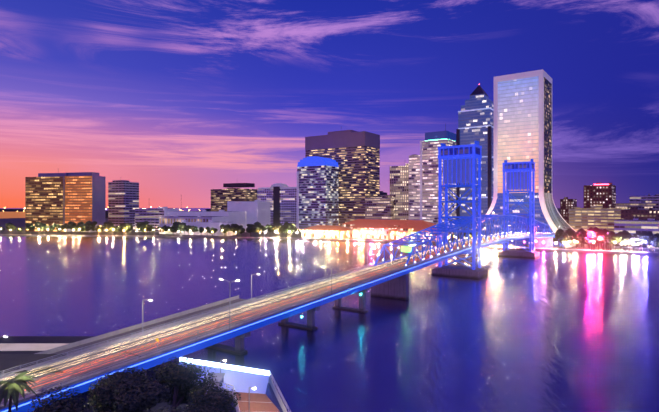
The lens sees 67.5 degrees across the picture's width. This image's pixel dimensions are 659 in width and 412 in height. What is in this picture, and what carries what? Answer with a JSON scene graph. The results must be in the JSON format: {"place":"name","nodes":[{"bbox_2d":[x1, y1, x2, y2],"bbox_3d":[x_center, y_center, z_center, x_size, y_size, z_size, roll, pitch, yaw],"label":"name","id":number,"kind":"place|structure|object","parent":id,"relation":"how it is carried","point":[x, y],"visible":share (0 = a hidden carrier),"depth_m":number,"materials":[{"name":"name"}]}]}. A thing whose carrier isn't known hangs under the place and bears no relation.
{"place":"outdoors","nodes":[
{"label":"outdoors","id":0,"kind":"place"},
{"bbox_2d":[64,172,104,231],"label":"slab tower","id":1,"kind":"structure","parent":0,"point":[84,197],"depth_m":683.98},
{"bbox_2d":[0,336,191,411],"bbox_3d":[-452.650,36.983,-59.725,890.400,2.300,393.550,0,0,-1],"label":"bank ground","id":2,"kind":"structure","parent":0,"point":[40,339],"depth_m":129.34,"materials":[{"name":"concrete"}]},
{"bbox_2d":[0,372,38,411],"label":"palm trees","id":3,"kind":"object","parent":2,"relation":"on","point":[10,389],"visible":1,"depth_m":74.57,"materials":[{"name":"green plant"}]},
{"bbox_2d":[0,343,69,372],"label":"quay building","id":4,"kind":"structure","parent":2,"relation":"on","point":[8,361],"depth_m":105.20,"materials":[{"name":"concrete"}]},
{"bbox_2d":[0,295,253,373],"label":"side ramp","id":5,"kind":"structure","parent":2,"relation":"on","point":[77,345],"depth_m":126.40,"materials":[{"name":"concrete"}]},
{"bbox_2d":[26,356,240,411],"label":"live oak","id":6,"kind":"object","parent":2,"relation":"on","point":[127,391],"visible":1,"depth_m":68.13,"materials":[{"name":"green plant"}]},
{"bbox_2d":[257,183,296,227],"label":"office building","id":7,"kind":"structure","parent":0,"point":[281,198],"depth_m":747.23,"materials":[{"name":"white concrete"}]},
{"bbox_2d":[297,156,338,230],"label":"blue glass tower","id":8,"kind":"structure","parent":0,"point":[317,190],"depth_m":705.60,"materials":[{"name":"blue"}]},
{"bbox_2d":[0,208,658,411],"bbox_3d":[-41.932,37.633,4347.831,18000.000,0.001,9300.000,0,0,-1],"label":"river water","id":9,"kind":"structure","parent":0,"point":[550,331],"depth_m":166.30,"materials":[{"name":"liquid"}]},
{"bbox_2d":[0,212,24,217],"bbox_3d":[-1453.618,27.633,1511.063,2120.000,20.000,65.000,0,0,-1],"label":"distant road bridge","id":10,"kind":"structure","parent":9,"relation":"on","point":[12,214],"depth_m":1488.52,"materials":[{"name":"brown"}]},
{"bbox_2d":[178,357,290,411],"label":"building roof","id":11,"kind":"structure","parent":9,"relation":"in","point":[249,385],"depth_m":99.46,"materials":[{"name":"concrete"}]},
{"bbox_2d":[261,229,330,242],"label":"boats","id":12,"kind":"object","parent":9,"relation":"in","point":[299,240],"visible":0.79,"depth_m":523.18,"materials":[{"name":"white"}]},
{"bbox_2d":[138,237,552,374],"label":"bridge piers","id":13,"kind":"structure","parent":9,"relation":"in","point":[396,288],"depth_m":200.07,"materials":[{"name":"grey concrete"}]},
{"bbox_2d":[0,234,554,411],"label":"bridge deck","id":14,"kind":"structure","parent":13,"relation":"on","point":[73,366],"depth_m":121.74,"materials":[{"name":"grey metal"}]},
{"bbox_2d":[0,233,554,411],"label":"bridge railings","id":15,"kind":"object","parent":14,"relation":"on","point":[151,354],"visible":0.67,"depth_m":118.10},
{"bbox_2d":[0,226,562,337],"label":"street lights","id":16,"kind":"object","parent":14,"relation":"on","point":[251,290],"visible":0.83,"depth_m":120.15},
{"bbox_2d":[156,245,411,350],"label":"bridge signs","id":17,"kind":"object","parent":14,"relation":"on","point":[403,248],"visible":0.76,"depth_m":206.58,"materials":[{"name":"green"}]},
{"bbox_2d":[374,215,550,266],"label":"bridge trusses","id":18,"kind":"object","parent":14,"relation":"on","point":[457,225],"visible":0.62,"depth_m":253.51,"materials":[{"name":"blue metal"}]},
{"bbox_2d":[0,208,658,255],"bbox_3d":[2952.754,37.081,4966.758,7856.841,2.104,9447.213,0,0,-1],"label":"bank ground","id":19,"kind":"structure","parent":0,"point":[20,222],"depth_m":582.10,"materials":[{"name":"concrete"}]},
{"bbox_2d":[25,173,67,231],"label":"office building","id":20,"kind":"structure","parent":19,"relation":"on","point":[44,198],"depth_m":691.26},
{"bbox_2d":[0,208,210,217],"bbox_3d":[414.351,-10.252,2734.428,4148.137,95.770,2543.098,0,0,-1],"label":"distant low buildings","id":21,"kind":"structure","parent":19,"relation":"on","point":[23,210],"depth_m":2127.59,"materials":[{"name":"grey"}]},
{"bbox_2d":[108,180,138,228],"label":"office building","id":22,"kind":"structure","parent":19,"relation":"on","point":[123,200],"depth_m":750.29,"materials":[{"name":"glass"}]},
{"bbox_2d":[135,207,177,231],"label":"white annex","id":23,"kind":"object","parent":19,"relation":"on","point":[151,216],"visible":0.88,"depth_m":685.90,"materials":[{"name":"concrete"}]},
{"bbox_2d":[157,214,229,233],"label":"building","id":24,"kind":"structure","parent":19,"relation":"on","point":[167,220],"depth_m":628.57,"materials":[{"name":"white concrete"}]},
{"bbox_2d":[166,210,245,231],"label":"concert hall","id":25,"kind":"structure","parent":19,"relation":"on","point":[239,217],"depth_m":664.69,"materials":[{"name":"white concrete"}]},
{"bbox_2d":[181,220,236,235],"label":"building","id":26,"kind":"structure","parent":19,"relation":"on","point":[209,224],"depth_m":602.74,"materials":[{"name":"concrete"}]},
{"bbox_2d":[211,183,256,210],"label":"brown office","id":27,"kind":"structure","parent":19,"relation":"on","point":[220,198],"depth_m":842.52,"materials":[{"name":"brown"}]},
{"bbox_2d":[227,200,270,231],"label":"building","id":28,"kind":"structure","parent":19,"relation":"on","point":[259,211],"depth_m":688.79,"materials":[{"name":"white concrete"}]},
{"bbox_2d":[0,226,646,245],"bbox_3d":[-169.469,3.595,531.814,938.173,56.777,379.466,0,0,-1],"label":"shore lamps","id":29,"kind":"object","parent":19,"relation":"on","point":[600,237],"visible":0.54,"depth_m":465.93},
{"bbox_2d":[301,225,349,238],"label":"market hall","id":30,"kind":"structure","parent":19,"relation":"on","point":[308,232],"depth_m":549.51,"materials":[{"name":"orange"}]},
{"bbox_2d":[0,226,653,252],"bbox_3d":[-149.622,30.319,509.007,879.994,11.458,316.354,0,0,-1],"label":"palms","id":31,"kind":"object","parent":19,"relation":"on","point":[563,240],"visible":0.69,"depth_m":409.42,"materials":[{"name":"green plant"}]},
{"bbox_2d":[0,221,658,250],"bbox_3d":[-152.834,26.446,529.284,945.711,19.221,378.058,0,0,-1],"label":"bank trees","id":32,"kind":"object","parent":19,"relation":"on","point":[607,236],"visible":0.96,"depth_m":570.90,"materials":[{"name":"green plant"}]},
{"bbox_2d":[348,222,397,239],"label":"market hall","id":33,"kind":"structure","parent":19,"relation":"on","point":[382,230],"depth_m":540.41,"materials":[{"name":"orange"}]},
{"bbox_2d":[342,219,436,227],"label":"roof","id":34,"kind":"structure","parent":33,"relation":"on","point":[398,223],"depth_m":568.98,"materials":[{"name":"orange"}]},
{"bbox_2d":[365,195,393,219],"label":"lit block","id":35,"kind":"structure","parent":19,"relation":"on","point":[381,207],"depth_m":685.75,"materials":[{"name":"beige concrete"}]},
{"bbox_2d":[390,163,408,219],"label":"high-rise building","id":36,"kind":"structure","parent":19,"relation":"on","point":[399,184],"depth_m":679.76,"materials":[{"name":"beige concrete"}]},
{"bbox_2d":[397,223,414,241],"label":"pavilion","id":37,"kind":"structure","parent":19,"relation":"on","point":[405,229],"depth_m":504.10,"materials":[{"name":"orange"}]},
{"bbox_2d":[390,225,444,241],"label":"market hall","id":38,"kind":"structure","parent":19,"relation":"on","point":[394,232],"depth_m":513.14,"materials":[{"name":"orange"}]},
{"bbox_2d":[459,69,579,246],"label":"skyscraper","id":39,"kind":"structure","parent":19,"relation":"on","point":[522,116],"depth_m":485.03,"materials":[{"name":"white"}]},
{"bbox_2d":[560,197,576,223],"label":"building","id":40,"kind":"structure","parent":19,"relation":"on","point":[566,203],"depth_m":617.25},
{"bbox_2d":[569,205,627,231],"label":"building","id":41,"kind":"structure","parent":19,"relation":"on","point":[598,216],"depth_m":506.98,"materials":[{"name":"beige concrete"}]},
{"bbox_2d":[584,182,615,207],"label":"brick hotel","id":42,"kind":"structure","parent":19,"relation":"on","point":[604,195],"depth_m":532.81,"materials":[{"name":"brown brick"}]},
{"bbox_2d":[614,216,658,248],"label":"building","id":43,"kind":"structure","parent":19,"relation":"on","point":[635,225],"depth_m":421.39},
{"bbox_2d":[616,200,658,209],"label":"building","id":44,"kind":"structure","parent":19,"relation":"on","point":[645,205],"depth_m":613.00,"materials":[{"name":"blue"}]},
{"bbox_2d":[621,208,658,219],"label":"brick block","id":45,"kind":"structure","parent":19,"relation":"on","point":[630,213],"depth_m":461.56,"materials":[{"name":"brown brick"}]},
{"bbox_2d":[629,194,658,202],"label":"building","id":46,"kind":"structure","parent":19,"relation":"on","point":[639,199],"depth_m":692.56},
{"bbox_2d":[0,0,658,207],"label":"sky","id":47,"kind":"structure","parent":0,"point":[180,100],"materials":[{"name":"blue"}]},
{"bbox_2d":[305,130,379,226],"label":"office building","id":48,"kind":"structure","parent":0,"point":[355,155],"depth_m":716.96,"materials":[{"name":"brown glass"}]},
{"bbox_2d":[409,131,455,233],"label":"stepped tower","id":49,"kind":"structure","parent":0,"point":[423,185],"depth_m":634.54,"materials":[{"name":"beige glass"}]},
{"bbox_2d":[438,141,481,269],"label":"bridge tower","id":50,"kind":"structure","parent":0,"point":[459,163],"depth_m":265.58,"materials":[{"name":"blue metal"}]},
{"bbox_2d":[456,84,493,229],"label":"pyramid tower","id":51,"kind":"structure","parent":0,"point":[476,118],"depth_m":592.79,"materials":[{"name":"blue glass"}]},
{"bbox_2d":[503,159,534,251],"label":"bridge tower","id":52,"kind":"structure","parent":0,"point":[518,175],"depth_m":365.35,"materials":[{"name":"blue metal"}]}
]}

